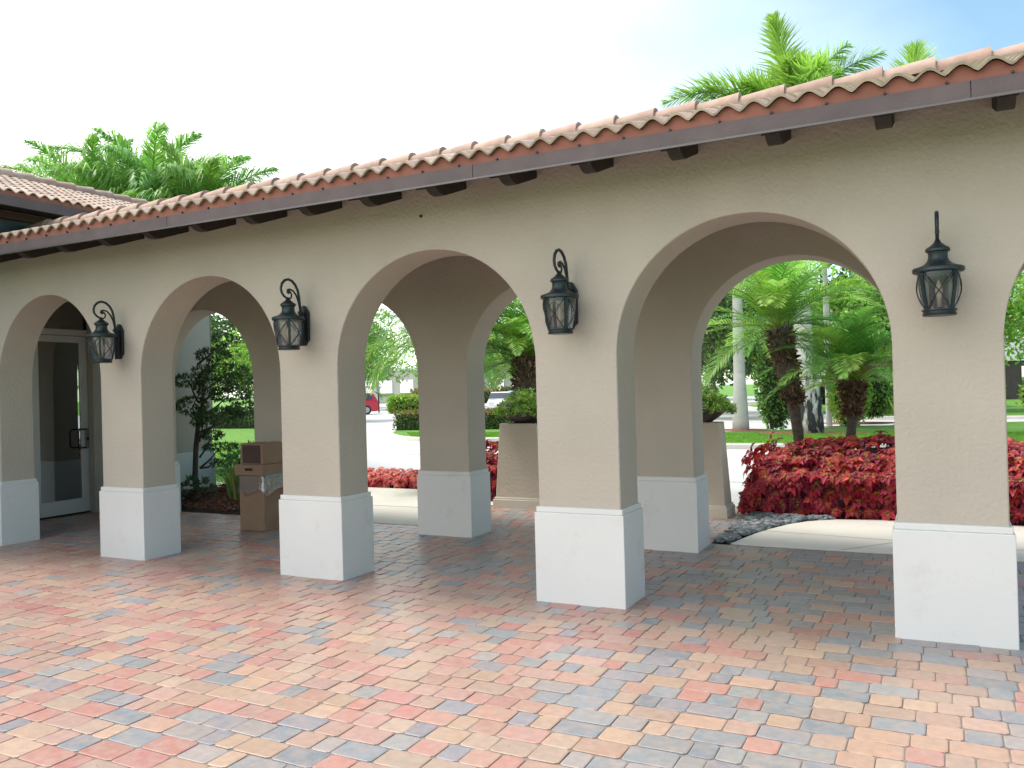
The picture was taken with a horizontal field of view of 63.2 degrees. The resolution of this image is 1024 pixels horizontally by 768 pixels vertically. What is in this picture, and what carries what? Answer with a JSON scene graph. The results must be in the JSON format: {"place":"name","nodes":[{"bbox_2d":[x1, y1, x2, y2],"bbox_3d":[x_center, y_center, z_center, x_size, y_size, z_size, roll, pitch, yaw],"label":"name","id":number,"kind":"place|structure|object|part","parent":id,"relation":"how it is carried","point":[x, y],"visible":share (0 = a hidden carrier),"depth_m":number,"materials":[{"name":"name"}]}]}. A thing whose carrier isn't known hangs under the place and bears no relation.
{"place":"outdoors","nodes":[
{"label":"outdoors","id":0,"kind":"place"},
{"bbox_2d":[210,314,246,405],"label":"broadleaf tree","id":1,"kind":"object","parent":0,"point":[216,323],"visible":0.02,"depth_m":47.82,"materials":[{"name":"green plant"}]},
{"bbox_2d":[211,327,253,404],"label":"broadleaf tree","id":2,"kind":"object","parent":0,"point":[244,351],"visible":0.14,"depth_m":44.43,"materials":[{"name":"green plant"}]},
{"bbox_2d":[212,429,254,481],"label":"side lawn","id":3,"kind":"structure","parent":0,"point":[239,435],"depth_m":32.54,"materials":[{"name":"green plant"}]},
{"bbox_2d":[0,133,151,191],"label":"feather palm","id":4,"kind":"object","parent":3,"relation":"on","point":[43,164],"visible":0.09,"depth_m":18.43,"materials":[{"name":"green plant"}]},
{"bbox_2d":[45,121,236,200],"bbox_3d":[-7.967,-1.888,18.942,4.589,7.637,4.615,-2,0,0],"label":"feather palm","id":5,"kind":"object","parent":3,"relation":"on","point":[122,151],"visible":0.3,"depth_m":17.77,"materials":[{"name":"green plant"}]},
{"bbox_2d":[111,140,280,405],"bbox_3d":[-6.811,-1.570,18.076,3.995,6.930,3.690,-1,0,-30],"label":"feather palm","id":6,"kind":"object","parent":3,"relation":"on","point":[191,182],"visible":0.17,"depth_m":17.41,"materials":[{"name":"green plant"}]},
{"bbox_2d":[212,405,253,428],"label":"hedge","id":7,"kind":"object","parent":3,"relation":"on","point":[248,422],"visible":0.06,"depth_m":41.36,"materials":[{"name":"green plant"}]},
{"bbox_2d":[215,440,253,479],"bbox_3d":[-4.167,1.397,14.444,1.988,0.991,2.026,-2,0,27],"label":"fern shrub","id":8,"kind":"object","parent":3,"relation":"on","point":[229,455],"visible":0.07,"depth_m":14.12,"materials":[{"name":"green plant"}]},
{"bbox_2d":[213,431,1023,484],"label":"grass","id":9,"kind":"structure","parent":3,"relation":"on","point":[764,436],"depth_m":22.53,"materials":[{"name":"green plant"}]},
{"bbox_2d":[216,482,492,525],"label":"concrete path","id":10,"kind":"structure","parent":0,"point":[391,501],"depth_m":11.66,"materials":[{"name":"beige concrete"}]},
{"bbox_2d":[486,439,498,499],"bbox_3d":[-0.092,1.276,12.689,1.040,0.936,1.804,-2,0,27],"label":"coleus bed","id":11,"kind":"object","parent":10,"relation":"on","point":[491,461],"visible":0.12,"depth_m":11.99,"materials":[{"name":"red plant"}]},
{"bbox_2d":[40,384,757,519],"bbox_3d":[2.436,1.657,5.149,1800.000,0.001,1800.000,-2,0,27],"label":"ground","id":12,"kind":"structure","parent":0,"point":[727,390],"depth_m":169.21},
{"bbox_2d":[0,168,215,517],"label":"building","id":13,"kind":"structure","parent":12,"relation":"on","point":[61,427],"depth_m":11.67,"materials":[{"name":"paint"}]},
{"bbox_2d":[0,218,31,232],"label":"clerestory window","id":14,"kind":"structure","parent":13,"relation":"in","point":[6,225],"depth_m":10.95,"materials":[{"name":"glass"}]},
{"bbox_2d":[32,335,90,517],"bbox_3d":[-6.234,0.571,11.592,0.131,2.495,0.970,-2,0,27],"label":"door","id":15,"kind":"structure","parent":13,"relation":"in","point":[60,378],"depth_m":11.59,"materials":[{"name":"glass"}]},
{"bbox_2d":[181,483,239,513],"bbox_3d":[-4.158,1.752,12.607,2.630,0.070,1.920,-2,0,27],"label":"mulch bed","id":16,"kind":"object","parent":12,"relation":"on","point":[230,511],"visible":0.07,"depth_m":11.75,"materials":[{"name":"brown wood"}]},
{"bbox_2d":[181,475,218,500],"bbox_3d":[-4.758,1.627,12.505,0.680,0.564,0.669,-2,0,27],"label":"ground shrub","id":17,"kind":"object","parent":16,"relation":"on","point":[205,480],"visible":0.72,"depth_m":12.53,"materials":[{"name":"green plant"}]},
{"bbox_2d":[175,331,253,491],"bbox_3d":[-4.572,0.470,12.781,1.705,2.585,0.875,-2,0,27],"label":"ornamental tree","id":18,"kind":"object","parent":16,"relation":"on","point":[201,414],"visible":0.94,"depth_m":12.74,"materials":[{"name":"green plant"}]},
{"bbox_2d":[219,457,240,502],"bbox_3d":[-4.025,1.395,12.222,0.665,0.671,0.502,-2,0,12],"label":"sword leaf plant","id":19,"kind":"object","parent":16,"relation":"on","point":[231,482],"visible":0.44,"depth_m":12.14,"materials":[{"name":"green plant"}]},
{"bbox_2d":[365,367,513,402],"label":"office building","id":20,"kind":"structure","parent":12,"relation":"on","point":[392,386],"depth_m":125.09,"materials":[{"name":"white concrete"}]},
{"bbox_2d":[379,380,392,395],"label":"window","id":21,"kind":"structure","parent":20,"relation":"in","point":[387,386],"depth_m":126.04,"materials":[{"name":"white glass"}]},
{"bbox_2d":[400,380,413,394],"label":"window","id":22,"kind":"structure","parent":20,"relation":"in","point":[405,386],"depth_m":124.39,"materials":[{"name":"white glass"}]},
{"bbox_2d":[489,377,503,390],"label":"window","id":23,"kind":"structure","parent":20,"relation":"in","point":[502,384],"depth_m":117.20,"materials":[{"name":"white glass"}]},
{"bbox_2d":[393,429,498,437],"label":"lawn","id":24,"kind":"structure","parent":0,"point":[401,432],"depth_m":30.86,"materials":[{"name":"green plant"}]},
{"bbox_2d":[392,407,512,430],"bbox_3d":[-1.013,1.365,32.239,7.464,0.996,1.678,-2,0,17],"label":"hedge","id":25,"kind":"object","parent":24,"relation":"on","point":[407,420],"visible":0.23,"depth_m":32.44,"materials":[{"name":"green plant"}]},
{"bbox_2d":[0,506,1023,767],"bbox_3d":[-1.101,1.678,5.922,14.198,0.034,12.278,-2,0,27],"label":"paving","id":26,"kind":"structure","parent":0,"point":[402,588],"depth_m":4.85,"materials":[{"name":"brick"}]},
{"bbox_2d":[238,473,282,530],"bbox_3d":[-3.005,1.402,10.026,0.466,0.674,0.436,-2,0,27],"label":"cardboard box","id":27,"kind":"object","parent":26,"relation":"on","point":[259,502],"visible":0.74,"depth_m":9.88,"materials":[{"name":"cardboard"}]},
{"bbox_2d":[235,462,282,475],"bbox_3d":[-3.023,1.020,10.035,0.440,0.124,0.436,-2,0,27],"label":"cardboard tray","id":28,"kind":"object","parent":27,"relation":"on","point":[258,470],"visible":0.7,"depth_m":9.86,"materials":[{"name":"brown cardboard"}]},
{"bbox_2d":[240,442,281,464],"bbox_3d":[-3.018,0.830,10.011,0.352,0.252,0.332,-2,0,27],"label":"cardboard box","id":29,"kind":"object","parent":28,"relation":"on","point":[258,453],"visible":1,"depth_m":9.88,"materials":[{"name":"brown cardboard"}]},
{"bbox_2d":[0,42,1023,649],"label":"arcade","id":30,"kind":"object","parent":26,"relation":"on","point":[666,230],"visible":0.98,"depth_m":6.32,"materials":[{"name":"paint"}]},
{"bbox_2d":[86,301,123,362],"bbox_3d":[-4.032,-0.517,8.237,0.278,0.617,0.352,-2,0,27],"label":"wall lantern","id":31,"kind":"object","parent":30,"relation":"attached to","point":[101,324],"depth_m":8.21,"materials":[{"name":"metal"}]},
{"bbox_2d":[272,278,309,349],"bbox_3d":[-1.897,-0.601,7.145,0.278,0.617,0.352,-2,0,27],"label":"wall lantern","id":32,"kind":"object","parent":30,"relation":"attached to","point":[287,315],"depth_m":7.10,"materials":[{"name":"metal"}]},
{"bbox_2d":[540,248,578,334],"bbox_3d":[0.358,-0.667,5.993,0.278,0.617,0.352,-2,0,27],"label":"wall lantern","id":33,"kind":"object","parent":30,"relation":"attached to","point":[564,289],"depth_m":5.93,"materials":[{"name":"metal"}]},
{"bbox_2d":[912,211,964,316],"bbox_3d":[2.507,-0.708,4.894,0.278,0.617,0.352,-2,0,27],"label":"wall lantern","id":34,"kind":"object","parent":30,"relation":"attached to","point":[937,267],"depth_m":4.82,"materials":[{"name":"metal"}]},
{"bbox_2d":[493,422,538,509],"bbox_3d":[0.192,1.106,11.373,0.730,1.155,0.610,-2,0,27],"label":"planter pedestal","id":35,"kind":"object","parent":26,"relation":"on","point":[517,478],"visible":0.57,"depth_m":11.14,"materials":[{"name":"paint"}]},
{"bbox_2d":[493,387,536,422],"bbox_3d":[0.185,0.276,11.365,0.937,0.502,0.924,-2,0,27],"label":"flower bowl","id":36,"kind":"object","parent":35,"relation":"on","point":[521,407],"visible":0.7,"depth_m":11.14,"materials":[{"name":"green plant"}]},
{"bbox_2d":[703,421,734,518],"bbox_3d":[2.291,1.043,10.198,0.760,1.155,0.430,-2,0,27],"label":"planter pedestal","id":37,"kind":"object","parent":26,"relation":"on","point":[716,471],"visible":0.38,"depth_m":9.96,"materials":[{"name":"paint"}]},
{"bbox_2d":[702,385,738,421],"bbox_3d":[2.293,0.221,10.200,0.948,0.486,0.928,-2,0,27],"label":"flower bowl","id":38,"kind":"object","parent":37,"relation":"on","point":[715,405],"visible":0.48,"depth_m":9.93,"materials":[{"name":"green plant"}]},
{"bbox_2d":[0,0,1023,397],"label":"sky","id":39,"kind":"structure","parent":0,"point":[294,87],"materials":[{"name":"white"}]},
{"bbox_2d":[195,396,1023,514],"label":"driveway","id":40,"kind":"structure","parent":0,"point":[384,450],"depth_m":24.59,"materials":[{"name":"concrete"}]},
{"bbox_2d":[365,393,378,414],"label":"parked car","id":41,"kind":"object","parent":40,"relation":"on","point":[372,402],"visible":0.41,"depth_m":62.51,"materials":[{"name":"paint"}]},
{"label":"windows","id":42,"kind":"part","parent":41,"relation":"part of","materials":[{"name":"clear glass"}]},
{"bbox_2d":[373,389,379,412],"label":"path lamp","id":43,"kind":"object","parent":40,"relation":"on","point":[374,392],"visible":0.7,"depth_m":65.50,"materials":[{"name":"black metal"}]},
{"bbox_2d":[365,325,395,380],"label":"broadleaf tree","id":44,"kind":"object","parent":40,"relation":"on","point":[380,347],"depth_m":89.64,"materials":[{"name":"green plant"}]},
{"bbox_2d":[365,329,400,389],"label":"broadleaf tree","id":45,"kind":"object","parent":40,"relation":"on","point":[372,337],"visible":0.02,"depth_m":48.60,"materials":[{"name":"green plant"}]},
{"bbox_2d":[365,307,412,392],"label":"broadleaf tree","id":46,"kind":"object","parent":40,"relation":"on","point":[376,328],"visible":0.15,"depth_m":78.32,"materials":[{"name":"green plant"}]},
{"bbox_2d":[367,467,419,488],"bbox_3d":[-2.698,1.633,14.676,5.314,0.428,0.879,-2,0,27],"label":"coleus bed","id":47,"kind":"object","parent":40,"relation":"on","point":[380,477],"visible":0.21,"depth_m":14.01,"materials":[{"name":"red plant"}]},
{"bbox_2d":[385,393,418,413],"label":"hedge","id":48,"kind":"object","parent":40,"relation":"on","point":[399,402],"visible":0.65,"depth_m":62.97,"materials":[{"name":"green plant"}]},
{"bbox_2d":[407,338,417,377],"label":"broadleaf tree","id":49,"kind":"object","parent":40,"relation":"on","point":[412,351],"visible":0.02,"depth_m":113.16,"materials":[{"name":"green plant"}]},
{"bbox_2d":[389,430,498,441],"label":"kerb","id":50,"kind":"structure","parent":40,"relation":"on","point":[407,438],"depth_m":27.76,"materials":[{"name":"concrete"}]},
{"bbox_2d":[365,303,533,400],"bbox_3d":[-0.977,-0.158,13.958,3.501,3.744,3.779,-2,0,27],"label":"broadleaf tree","id":51,"kind":"object","parent":40,"relation":"on","point":[407,347],"visible":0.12,"depth_m":14.15,"materials":[{"name":"green plant"}]},
{"bbox_2d":[410,385,512,402],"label":"hedge","id":52,"kind":"object","parent":40,"relation":"on","point":[487,391],"visible":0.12,"depth_m":99.52,"materials":[{"name":"green plant"}]},
{"bbox_2d":[487,391,512,408],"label":"parked car","id":53,"kind":"object","parent":40,"relation":"on","point":[495,398],"visible":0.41,"depth_m":59.09,"materials":[{"name":"paint"}]},
{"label":"windows","id":54,"kind":"part","parent":53,"relation":"part of","materials":[{"name":"grey glass"}]},
{"bbox_2d":[484,332,516,390],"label":"broadleaf tree","id":55,"kind":"object","parent":40,"relation":"on","point":[493,369],"visible":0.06,"depth_m":80.66,"materials":[{"name":"green plant"}]},
{"bbox_2d":[493,332,513,379],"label":"broadleaf tree","id":56,"kind":"object","parent":40,"relation":"on","point":[510,376],"visible":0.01,"depth_m":99.11,"materials":[{"name":"green plant"}]},
{"bbox_2d":[484,297,535,396],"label":"date palm","id":57,"kind":"object","parent":40,"relation":"on","point":[523,359],"visible":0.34,"depth_m":13.13,"materials":[{"name":"green plant"}]},
{"bbox_2d":[701,348,732,381],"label":"broadleaf tree","id":58,"kind":"object","parent":40,"relation":"on","point":[727,378],"depth_m":81.18,"materials":[{"name":"green plant"}]},
{"bbox_2d":[701,281,753,375],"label":"broadleaf tree","id":59,"kind":"object","parent":40,"relation":"on","point":[707,353],"depth_m":45.51,"materials":[{"name":"green plant"}]},
{"bbox_2d":[703,335,752,379],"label":"broadleaf tree","id":60,"kind":"object","parent":40,"relation":"on","point":[725,363],"visible":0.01,"depth_m":66.82,"materials":[{"name":"green plant"}]},
{"bbox_2d":[705,261,841,414],"bbox_3d":[12.419,-2.168,39.805,7.006,7.356,6.889,-2,0,43],"label":"broadleaf tree","id":61,"kind":"object","parent":40,"relation":"on","point":[812,289],"visible":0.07,"depth_m":38.22,"materials":[{"name":"green plant"}]},
{"bbox_2d":[836,518,876,519],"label":"bed soil","id":62,"kind":"structure","parent":40,"relation":"on","point":[852,519],"depth_m":9.60,"materials":[{"name":"brown soil"}]},
{"bbox_2d":[702,260,891,441],"bbox_3d":[3.542,-0.240,11.352,3.456,3.636,3.568,-2,0,27],"label":"date palm","id":63,"kind":"object","parent":62,"relation":"on","point":[776,293],"visible":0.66,"depth_m":11.27,"materials":[{"name":"green plant"}]},
{"bbox_2d":[757,304,892,450],"bbox_3d":[4.548,0.301,11.041,2.371,2.513,2.475,-1,0,-42],"label":"date palm","id":64,"kind":"object","parent":62,"relation":"on","point":[852,354],"visible":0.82,"depth_m":10.85,"materials":[{"name":"green plant"}]},
{"bbox_2d":[737,430,1023,525],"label":"coleus bed","id":65,"kind":"object","parent":62,"relation":"on","point":[829,475],"visible":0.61,"depth_m":9.79,"materials":[{"name":"red plant"}]},
{"bbox_2d":[726,421,1022,448],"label":"kerb","id":66,"kind":"structure","parent":40,"relation":"on","point":[739,445],"depth_m":20.46,"materials":[{"name":"concrete"}]},
{"bbox_2d":[748,404,1023,419],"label":"kerb","id":67,"kind":"structure","parent":40,"relation":"on","point":[892,417],"depth_m":33.49,"materials":[{"name":"concrete"}]},
{"bbox_2d":[1004,336,1023,398],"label":"building","id":68,"kind":"structure","parent":40,"relation":"on","point":[1014,376],"depth_m":52.90,"materials":[{"name":"white paint"}]},
{"bbox_2d":[1021,366,1023,387],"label":"window","id":69,"kind":"structure","parent":68,"relation":"in","point":[1022,367],"depth_m":52.63,"materials":[{"name":"white glass"}]},
{"bbox_2d":[1007,278,1023,335],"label":"broadleaf tree","id":70,"kind":"object","parent":40,"relation":"on","point":[1017,309],"visible":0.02,"depth_m":63.84,"materials":[{"name":"green plant"}]},
{"bbox_2d":[725,421,1023,442],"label":"lawn","id":71,"kind":"structure","parent":0,"point":[1015,426],"depth_m":25.07,"materials":[{"name":"green plant"}]},
{"bbox_2d":[725,429,770,430],"bbox_3d":[7.316,1.464,26.574,1.837,0.001,1.440,-2,0,27],"label":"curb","id":72,"kind":"object","parent":71,"relation":"on","point":[747,430],"visible":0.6,"depth_m":26.34,"materials":[{"name":"grey concrete"}]},
{"bbox_2d":[732,287,749,429],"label":"royal palm","id":73,"kind":"object","parent":72,"relation":"on","point":[740,420],"depth_m":26.42,"materials":[{"name":"grey plant"}]},
{"bbox_2d":[752,332,790,429],"bbox_3d":[8.762,-0.157,27.733,1.502,3.707,1.542,-2,0,27],"label":"column shrub","id":74,"kind":"object","parent":71,"relation":"on","point":[774,411],"visible":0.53,"depth_m":27.48,"materials":[{"name":"green plant"}]},
{"bbox_2d":[759,431,869,435],"bbox_3d":[8.612,1.414,23.946,3.062,0.001,2.400,-2,0,27],"label":"mulch ring","id":75,"kind":"object","parent":71,"relation":"on","point":[835,432],"visible":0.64,"depth_m":24.41,"materials":[{"name":"brown soil"}]},
{"bbox_2d":[659,9,888,433],"bbox_3d":[7.879,-4.595,24.448,6.096,12.181,4.913,-2,0,27],"label":"royal palm","id":76,"kind":"object","parent":75,"relation":"on","point":[792,67],"visible":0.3,"depth_m":23.73,"materials":[{"name":"green plant"}]},
{"bbox_2d":[824,362,872,426],"bbox_3d":[10.904,0.077,26.974,1.516,2.997,1.584,-2,0,27],"label":"column shrub","id":77,"kind":"object","parent":71,"relation":"on","point":[834,404],"visible":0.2,"depth_m":26.84,"materials":[{"name":"green plant"}]},
{"bbox_2d":[824,422,893,424],"bbox_3d":[12.030,1.352,28.768,2.653,0.001,2.080,-2,0,27],"label":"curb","id":78,"kind":"object","parent":71,"relation":"on","point":[865,423],"visible":0.48,"depth_m":28.48,"materials":[{"name":"grey concrete"}]},
{"bbox_2d":[823,263,832,425],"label":"royal palm","id":79,"kind":"object","parent":78,"relation":"on","point":[829,422],"depth_m":28.41,"materials":[{"name":"grey plant"}]},
{"bbox_2d":[866,366,893,419],"bbox_3d":[12.388,0.233,28.789,2.264,2.043,2.352,-2,0,27],"label":"round shrub","id":80,"kind":"object","parent":78,"relation":"on","point":[882,392],"visible":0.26,"depth_m":28.12,"materials":[{"name":"green plant"}]},
{"bbox_2d":[888,38,943,67],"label":"royal palm","id":81,"kind":"object","parent":71,"relation":"on","point":[914,53],"visible":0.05,"depth_m":22.26,"materials":[{"name":"green plant"}]},
{"bbox_2d":[730,519,1023,562],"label":"concrete walk","id":82,"kind":"structure","parent":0,"point":[875,531],"depth_m":8.46,"materials":[{"name":"beige concrete"}]},
{"bbox_2d":[379,505,892,549],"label":"walk joints","id":83,"kind":"object","parent":82,"relation":"on","point":[763,530],"visible":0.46,"depth_m":8.43,"materials":[{"name":"grey concrete"}]},
{"bbox_2d":[713,511,846,544],"bbox_3d":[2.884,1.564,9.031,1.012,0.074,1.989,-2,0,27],"label":"river stones","id":84,"kind":"object","parent":82,"relation":"on","point":[754,522],"visible":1,"depth_m":9.32,"materials":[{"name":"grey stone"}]},
{"bbox_2d":[748,399,1023,415],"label":"lawn","id":85,"kind":"structure","parent":0,"point":[1013,408],"depth_m":39.22,"materials":[{"name":"green plant"}]},
{"bbox_2d":[701,281,782,392],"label":"broadleaf tree","id":86,"kind":"object","parent":85,"relation":"on","point":[717,378],"visible":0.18,"depth_m":37.41,"materials":[{"name":"green plant"}]},
{"bbox_2d":[820,384,832,404],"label":"hedge","id":87,"kind":"object","parent":85,"relation":"on","point":[822,386],"visible":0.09,"depth_m":52.17,"materials":[{"name":"green plant"}]},
{"bbox_2d":[784,264,892,364],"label":"broadleaf tree","id":88,"kind":"object","parent":85,"relation":"on","point":[841,274],"visible":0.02,"depth_m":44.40,"materials":[{"name":"green plant"}]},
{"bbox_2d":[792,270,892,368],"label":"broadleaf tree","id":89,"kind":"object","parent":85,"relation":"on","point":[850,306],"visible":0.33,"depth_m":35.44,"materials":[{"name":"green plant"}]},
{"bbox_2d":[868,272,1023,365],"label":"broadleaf tree","id":90,"kind":"object","parent":85,"relation":"on","point":[1018,355],"visible":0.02,"depth_m":35.04,"materials":[{"name":"green plant"}]},
{"bbox_2d":[1004,271,1023,355],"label":"broadleaf tree","id":91,"kind":"object","parent":85,"relation":"on","point":[1020,278],"visible":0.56,"depth_m":33.51,"materials":[{"name":"green plant"}]},
{"bbox_2d":[1015,383,1023,406],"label":"hedge","id":92,"kind":"object","parent":85,"relation":"on","point":[1022,391],"visible":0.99,"depth_m":40.05,"materials":[{"name":"green plant"}]}
]}

